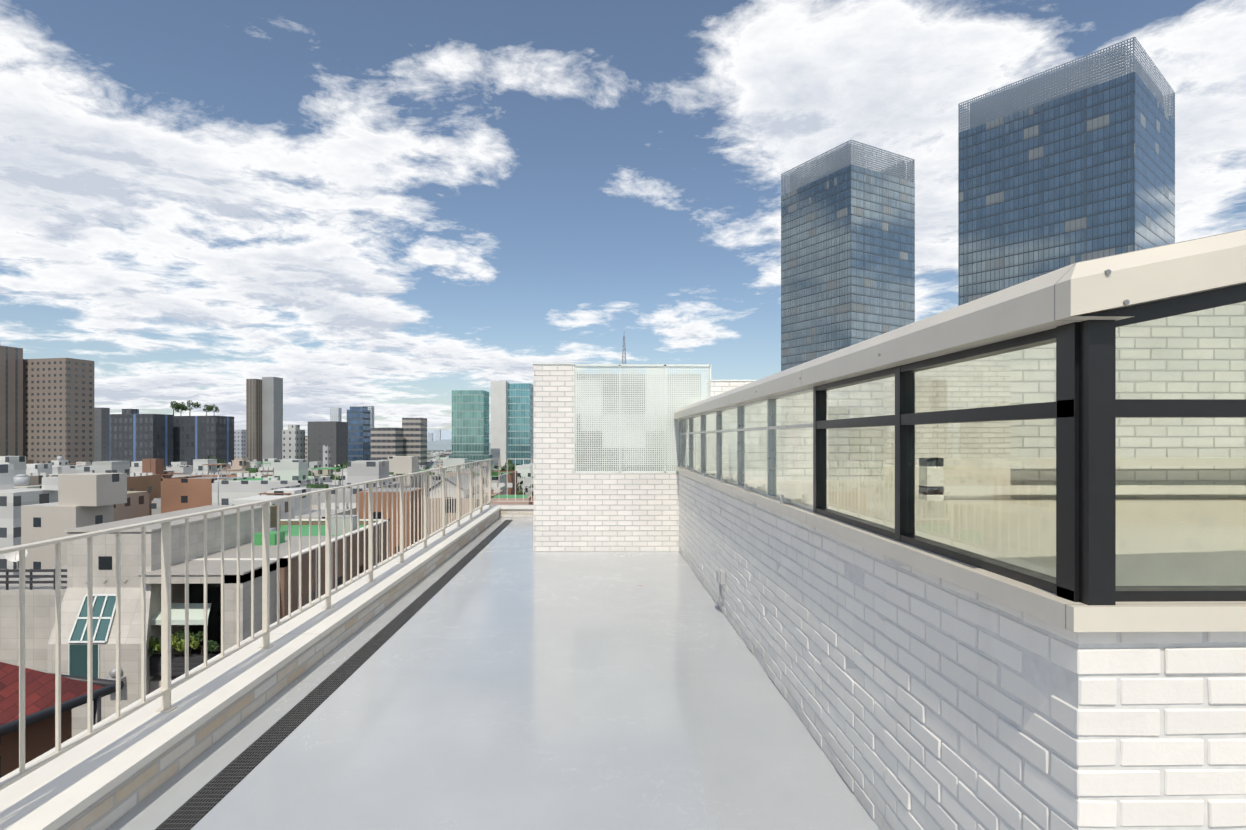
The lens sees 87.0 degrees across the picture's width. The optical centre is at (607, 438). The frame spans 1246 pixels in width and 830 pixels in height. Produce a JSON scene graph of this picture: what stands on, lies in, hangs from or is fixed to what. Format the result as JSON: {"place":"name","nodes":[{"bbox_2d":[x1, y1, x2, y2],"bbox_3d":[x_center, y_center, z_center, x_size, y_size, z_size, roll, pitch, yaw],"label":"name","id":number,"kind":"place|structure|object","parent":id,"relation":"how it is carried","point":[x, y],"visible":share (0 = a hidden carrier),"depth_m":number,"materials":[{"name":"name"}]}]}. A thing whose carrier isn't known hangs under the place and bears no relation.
{"place":"outdoors","nodes":[
{"label":"outdoors","id":0,"kind":"place"},
{"bbox_2d":[0,464,57,579],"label":"building","id":1,"kind":"structure","parent":0,"point":[13,500],"depth_m":59.08,"materials":[{"name":"white concrete"}]},
{"bbox_2d":[0,662,123,777],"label":"roof","id":2,"kind":"structure","parent":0,"point":[39,713],"depth_m":9.79,"materials":[{"name":"red"}]},
{"bbox_2d":[21,473,126,573],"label":"building","id":3,"kind":"structure","parent":0,"point":[86,499],"depth_m":46.04,"materials":[{"name":"beige stone"}]},
{"bbox_2d":[210,468,226,504],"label":"utility pole","id":4,"kind":"object","parent":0,"point":[218,469],"visible":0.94,"depth_m":69.39,"materials":[{"name":"silver metal"}]},
{"bbox_2d":[0,450,575,520],"bbox_3d":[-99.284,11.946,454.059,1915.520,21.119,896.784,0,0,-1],"label":"city buildings","id":5,"kind":"structure","parent":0,"point":[155,486],"depth_m":97.96,"materials":[{"name":"white concrete"}]},
{"bbox_2d":[330,408,341,421],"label":"tower","id":6,"kind":"structure","parent":0,"point":[335,414],"depth_m":889.23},
{"bbox_2d":[363,406,373,427],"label":"tower","id":7,"kind":"structure","parent":0,"point":[371,408],"depth_m":943.49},
{"bbox_2d":[305,430,575,443],"bbox_3d":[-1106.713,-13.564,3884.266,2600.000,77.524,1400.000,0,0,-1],"label":"hill","id":8,"kind":"structure","parent":0,"point":[446,434],"depth_m":3529.73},
{"bbox_2d":[427,439,490,449],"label":"hill","id":9,"kind":"structure","parent":0,"point":[440,445],"depth_m":1401.11,"materials":[{"name":"grey"}]},
{"bbox_2d":[427,444,575,451],"bbox_3d":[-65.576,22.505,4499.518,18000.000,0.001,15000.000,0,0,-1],"label":"city ground","id":10,"kind":"structure","parent":0,"point":[451,450],"depth_m":1283.46,"materials":[{"name":"grey"}]},
{"bbox_2d":[0,346,22,455],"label":"high-rise building","id":11,"kind":"structure","parent":10,"relation":"on","point":[11,401],"depth_m":376.04,"materials":[{"name":"concrete"}]},
{"bbox_2d":[23,358,93,465],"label":"building","id":12,"kind":"structure","parent":10,"relation":"on","point":[58,406],"depth_m":382.63,"materials":[{"name":"concrete"}]},
{"bbox_2d":[94,408,109,461],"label":"hotel annex","id":13,"kind":"object","parent":10,"relation":"on","point":[101,434],"visible":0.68,"depth_m":462.35,"materials":[{"name":"concrete"}]},
{"bbox_2d":[110,409,172,466],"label":"dark office","id":14,"kind":"structure","parent":10,"relation":"on","point":[135,435],"depth_m":292.05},
{"bbox_2d":[0,505,337,736],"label":"building","id":15,"kind":"structure","parent":10,"relation":"on","point":[39,619],"depth_m":24.76,"materials":[{"name":"beige concrete"}]},
{"bbox_2d":[105,667,125,685],"bbox_3d":[-17.775,8.580,23.737,0.600,0.700,0.600,0,0,-1],"label":"satellite dish","id":16,"kind":"object","parent":15,"relation":"on","point":[112,673],"visible":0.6,"depth_m":23.61,"materials":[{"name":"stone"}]},
{"bbox_2d":[151,603,210,624],"bbox_3d":[-16.353,6.702,25.158,2.655,0.567,1.000,0,0,-1],"label":"terrace awning","id":17,"kind":"object","parent":15,"relation":"attached to","point":[196,613],"visible":0.6,"depth_m":24.96,"materials":[{"name":"fabric"}]},
{"bbox_2d":[150,654,216,675],"bbox_3d":[-16.271,8.487,24.649,2.976,0.700,0.420,0,0,-1],"label":"planter","id":18,"kind":"object","parent":15,"relation":"on","point":[178,664],"visible":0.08,"depth_m":24.45,"materials":[{"name":"brown wood"}]},
{"bbox_2d":[149,634,156,648],"bbox_3d":[-17.327,7.765,24.805,1.074,0.982,1.309,0,0,-1],"label":"planter shrub","id":19,"kind":"object","parent":18,"relation":"on","point":[154,644],"visible":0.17,"depth_m":24.44,"materials":[{"name":"green plant"}]},
{"bbox_2d":[148,637,160,655],"bbox_3d":[-16.945,7.839,24.616,0.590,0.840,1.106,0,0,-1],"label":"planter shrub","id":20,"kind":"object","parent":18,"relation":"on","point":[152,651],"visible":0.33,"depth_m":24.39,"materials":[{"name":"green plant"}]},
{"bbox_2d":[149,633,178,651],"bbox_3d":[-16.564,7.749,24.671,1.249,1.014,1.271,0,0,-1],"label":"planter shrub","id":21,"kind":"object","parent":18,"relation":"on","point":[173,642],"visible":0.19,"depth_m":24.33,"materials":[{"name":"green plant"}]},
{"bbox_2d":[158,629,195,655],"bbox_3d":[-16.064,7.712,24.733,0.803,1.092,1.550,0,0,9],"label":"planter shrub","id":22,"kind":"object","parent":18,"relation":"on","point":[180,635],"visible":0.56,"depth_m":24.69,"materials":[{"name":"green plant"}]},
{"bbox_2d":[174,636,199,655],"bbox_3d":[-15.696,7.821,24.457,0.656,0.865,0.821,0,0,39],"label":"planter shrub","id":23,"kind":"object","parent":18,"relation":"on","point":[178,645],"visible":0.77,"depth_m":24.43,"materials":[{"name":"green plant"}]},
{"bbox_2d":[179,631,219,655],"bbox_3d":[-15.295,7.719,24.462,1.858,1.080,0.968,0,0,35],"label":"planter shrub","id":24,"kind":"object","parent":18,"relation":"on","point":[198,638],"visible":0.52,"depth_m":24.52,"materials":[{"name":"green plant"}]},
{"bbox_2d":[173,416,233,466],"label":"dark office","id":25,"kind":"structure","parent":10,"relation":"on","point":[198,437],"depth_m":303.85,"materials":[{"name":"grey concrete"}]},
{"bbox_2d":[170,401,180,415],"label":"roof garden tree","id":26,"kind":"object","parent":25,"relation":"on","point":[174,405],"visible":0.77,"depth_m":304.95,"materials":[{"name":"green plant"}]},
{"bbox_2d":[178,400,200,415],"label":"roof garden tree","id":27,"kind":"object","parent":25,"relation":"on","point":[189,404],"visible":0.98,"depth_m":304.67,"materials":[{"name":"green plant"}]},
{"bbox_2d":[203,404,213,415],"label":"roof garden tree","id":28,"kind":"object","parent":25,"relation":"on","point":[204,409],"visible":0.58,"depth_m":305.12,"materials":[{"name":"green plant"}]},
{"bbox_2d":[206,404,219,412],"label":"roof garden tree","id":29,"kind":"object","parent":25,"relation":"on","point":[216,409],"visible":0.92,"depth_m":304.93,"materials":[{"name":"green plant"}]},
{"bbox_2d":[205,456,225,467],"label":"street tree","id":30,"kind":"object","parent":10,"relation":"on","point":[220,461],"visible":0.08,"depth_m":290.82,"materials":[{"name":"green plant"}]},
{"bbox_2d":[234,430,245,457],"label":"midrise building","id":31,"kind":"structure","parent":10,"relation":"on","point":[239,443],"depth_m":512.96,"materials":[{"name":"white concrete"}]},
{"bbox_2d":[246,379,261,462],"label":"narrow tower","id":32,"kind":"structure","parent":10,"relation":"on","point":[253,419],"depth_m":422.78,"materials":[{"name":"brown concrete"}]},
{"bbox_2d":[262,377,282,462],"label":"narrow tower","id":33,"kind":"structure","parent":10,"relation":"on","point":[272,408],"depth_m":428.51,"materials":[{"name":"concrete"}]},
{"bbox_2d":[282,425,304,459],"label":"white apartment","id":34,"kind":"structure","parent":10,"relation":"on","point":[293,441],"depth_m":323.85,"materials":[{"name":"white concrete"}]},
{"bbox_2d":[190,505,398,618],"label":"building","id":35,"kind":"structure","parent":10,"relation":"on","point":[294,566],"depth_m":32.94,"materials":[{"name":"concrete"}]},
{"bbox_2d":[305,436,307,458],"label":"midrise building","id":36,"kind":"structure","parent":10,"relation":"on","point":[306,447],"depth_m":514.11,"materials":[{"name":"white concrete"}]},
{"bbox_2d":[308,470,341,481],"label":"street tree","id":37,"kind":"object","parent":10,"relation":"on","point":[310,473],"visible":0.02,"depth_m":129.92,"materials":[{"name":"green plant"}]},
{"bbox_2d":[323,445,329,466],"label":"white apartment","id":38,"kind":"structure","parent":10,"relation":"on","point":[326,455],"depth_m":297.03,"materials":[{"name":"white concrete"}]},
{"bbox_2d":[308,421,347,467],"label":"building","id":39,"kind":"structure","parent":10,"relation":"on","point":[333,435],"depth_m":327.31,"materials":[{"name":"grey concrete"}]},
{"bbox_2d":[334,458,361,471],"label":"street tree","id":40,"kind":"object","parent":10,"relation":"on","point":[342,465],"visible":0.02,"depth_m":196.30,"materials":[{"name":"green plant"}]},
{"bbox_2d":[347,406,370,460],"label":"blue glass office","id":41,"kind":"structure","parent":10,"relation":"on","point":[359,431],"depth_m":412.67,"materials":[{"name":"blue glass"}]},
{"bbox_2d":[371,428,402,460],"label":"striped office","id":42,"kind":"structure","parent":10,"relation":"on","point":[386,443],"depth_m":377.45,"materials":[{"name":"beige concrete"}]},
{"bbox_2d":[356,488,423,556],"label":"building","id":43,"kind":"structure","parent":10,"relation":"on","point":[361,504],"depth_m":49.36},
{"bbox_2d":[402,418,426,468],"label":"striped office","id":44,"kind":"structure","parent":10,"relation":"on","point":[414,436],"depth_m":392.79,"materials":[{"name":"beige concrete"}]},
{"bbox_2d":[428,433,432,440],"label":"distant tower","id":45,"kind":"structure","parent":10,"relation":"on","point":[430,436],"depth_m":1489.19,"materials":[{"name":"grey"}]},
{"bbox_2d":[427,461,442,467],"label":"midrise building","id":46,"kind":"structure","parent":10,"relation":"on","point":[431,463],"depth_m":413.21,"materials":[{"name":"grey concrete"}]},
{"bbox_2d":[435,430,440,440],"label":"distant tower","id":47,"kind":"structure","parent":10,"relation":"on","point":[437,435],"depth_m":1578.14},
{"bbox_2d":[429,473,478,497],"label":"white gabled house","id":48,"kind":"structure","parent":10,"relation":"on","point":[455,487],"depth_m":57.81,"materials":[{"name":"white paint"}]},
{"bbox_2d":[427,494,488,535],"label":"beige house","id":49,"kind":"structure","parent":10,"relation":"on","point":[448,510],"depth_m":57.45,"materials":[{"name":"tile"}]},
{"bbox_2d":[452,390,488,454],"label":"green glass office","id":50,"kind":"structure","parent":10,"relation":"on","point":[470,422],"depth_m":322.73,"materials":[{"name":"teal glass"}]},
{"bbox_2d":[449,455,491,468],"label":"building","id":51,"kind":"structure","parent":10,"relation":"on","point":[472,458],"depth_m":312.26,"materials":[{"name":"teal glass"}]},
{"bbox_2d":[491,381,508,467],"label":"white slab","id":52,"kind":"structure","parent":10,"relation":"on","point":[499,421],"depth_m":356.17,"materials":[{"name":"white concrete"}]},
{"bbox_2d":[492,459,519,470],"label":"street tree","id":53,"kind":"object","parent":10,"relation":"on","point":[511,468],"visible":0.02,"depth_m":164.56,"materials":[{"name":"green plant"}]},
{"bbox_2d":[491,495,530,504],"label":"pink house","id":54,"kind":"structure","parent":10,"relation":"on","point":[510,498],"depth_m":72.56,"materials":[{"name":"tile"}]},
{"bbox_2d":[508,383,532,467],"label":"high-rise building","id":55,"kind":"structure","parent":10,"relation":"on","point":[520,422],"depth_m":361.05,"materials":[{"name":"teal glass"}]},
{"bbox_2d":[517,476,524,494],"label":"street tree","id":56,"kind":"object","parent":10,"relation":"on","point":[520,492],"visible":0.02,"depth_m":147.34,"materials":[{"name":"green plant"}]},
{"bbox_2d":[0,0,1245,437],"label":"sky","id":57,"kind":"structure","parent":0,"point":[394,207],"materials":[{"name":"blue"}]},
{"bbox_2d":[622,337,625,366],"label":"antenna","id":58,"kind":"object","parent":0,"point":[624,349],"visible":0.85,"depth_m":619.06,"materials":[{"name":"silver metal"}]},
{"bbox_2d":[781,139,914,370],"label":"glass tower","id":59,"kind":"structure","parent":0,"point":[847,256],"materials":[{"name":"blue glass"}]},
{"bbox_2d":[958,37,1174,305],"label":"glass tower","id":60,"kind":"structure","parent":0,"point":[1067,180],"materials":[{"name":"blue glass"}]},
{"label":"building","id":61,"kind":"structure","parent":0},
{"bbox_2d":[108,518,879,829],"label":"terrace floor","id":62,"kind":"structure","parent":61,"relation":"on","point":[507,678],"depth_m":3.45,"materials":[{"name":"grey concrete"}]},
{"bbox_2d":[56,509,532,829],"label":"parapet wall","id":63,"kind":"structure","parent":62,"relation":"on","point":[112,807],"depth_m":3.39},
{"bbox_2d":[0,505,532,829],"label":"parapet cap","id":64,"kind":"object","parent":63,"relation":"on","point":[58,792],"visible":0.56,"depth_m":3.12,"materials":[{"name":"beige concrete"}]},
{"bbox_2d":[0,459,532,790],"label":"railing","id":65,"kind":"object","parent":63,"relation":"on","point":[167,687],"visible":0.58,"depth_m":3.63,"materials":[{"name":"metal"}]},
{"bbox_2d":[156,520,512,829],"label":"drain grating","id":66,"kind":"object","parent":62,"relation":"on","point":[192,812],"visible":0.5,"depth_m":3.51,"materials":[{"name":"black metal"}]},
{"bbox_2d":[577,374,700,470],"bbox_3d":[0.463,0.280,9.331,1.825,2.450,0.700,0,0,-1],"label":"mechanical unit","id":67,"kind":"object","parent":62,"relation":"on","point":[583,455],"depth_m":9.57,"materials":[{"name":"grey metal"}]},
{"bbox_2d":[533,364,753,551],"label":"brick screen wall","id":68,"kind":"structure","parent":62,"relation":"on","point":[604,512],"depth_m":8.77,"materials":[{"name":"white brick"}]},
{"bbox_2d":[575,366,708,470],"bbox_3d":[0.470,-0.265,8.816,1.825,1.440,0.001,0,0,-1],"label":"perforated screen","id":69,"kind":"object","parent":68,"relation":"attached to","point":[637,441],"visible":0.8,"depth_m":8.81,"materials":[{"name":"white metal"}]},
{"bbox_2d":[533,363,755,472],"bbox_3d":[1.049,-0.279,10.085,4.130,1.468,2.610,0,0,-1],"label":"end wall cap and frames","id":70,"kind":"object","parent":68,"relation":"on","point":[676,365],"visible":0.65,"depth_m":8.80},
{"bbox_2d":[679,472,1245,829],"bbox_3d":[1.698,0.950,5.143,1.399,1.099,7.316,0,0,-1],"label":"brick wall","id":71,"kind":"structure","parent":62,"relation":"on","point":[1144,722],"depth_m":1.96,"materials":[{"name":"white brick"}]},
{"bbox_3d":[3.795,0.772,5.225,5.380,4.466,7.210,0,0,-1],"label":"skylight","id":72,"kind":"object","parent":62,"relation":"on","visible":0},
{"bbox_2d":[716,568,725,605],"bbox_3d":[0.970,1.275,5.608,0.060,0.323,0.120,0,0,-1],"label":"weatherproof outlet box","id":73,"kind":"object","parent":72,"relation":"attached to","point":[721,576],"visible":1,"depth_m":5.56,"materials":[{"name":"grey plastic"}]},
{"bbox_2d":[756,269,1129,391],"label":"screws","id":74,"kind":"object","parent":72,"relation":"attached to","point":[1108,272],"visible":0.92,"depth_m":1.42,"materials":[{"name":"silver metal"}]},
{"bbox_2d":[676,467,1245,631],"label":"sill flashing","id":75,"kind":"object","parent":72,"relation":"on","point":[1180,616],"visible":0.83,"depth_m":1.57,"materials":[{"name":"beige metal"}]},
{"bbox_2d":[680,464,790,503],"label":"brackets","id":76,"kind":"object","parent":75,"relation":"on","point":[782,499],"visible":1,"depth_m":4.66,"materials":[{"name":"silver metal"}]},
{"bbox_2d":[679,387,812,511],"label":"silver window frames","id":77,"kind":"structure","parent":75,"relation":"on","point":[769,428],"depth_m":5.10,"materials":[{"name":"silver metal"}]},
{"bbox_2d":[813,284,1245,604],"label":"black window frames","id":78,"kind":"structure","parent":75,"relation":"on","point":[1086,408],"depth_m":1.50,"materials":[{"name":"black metal"}]},
{"bbox_2d":[674,229,1245,418],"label":"roof fascia","id":79,"kind":"structure","parent":78,"relation":"on","point":[1072,293],"depth_m":1.55,"materials":[{"name":"white metal"}]},
{"bbox_2d":[681,301,1245,588],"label":"window glass","id":80,"kind":"object","parent":72,"relation":"in","point":[985,490],"visible":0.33,"depth_m":1.72,"materials":[{"name":"clear glass"}]}
]}

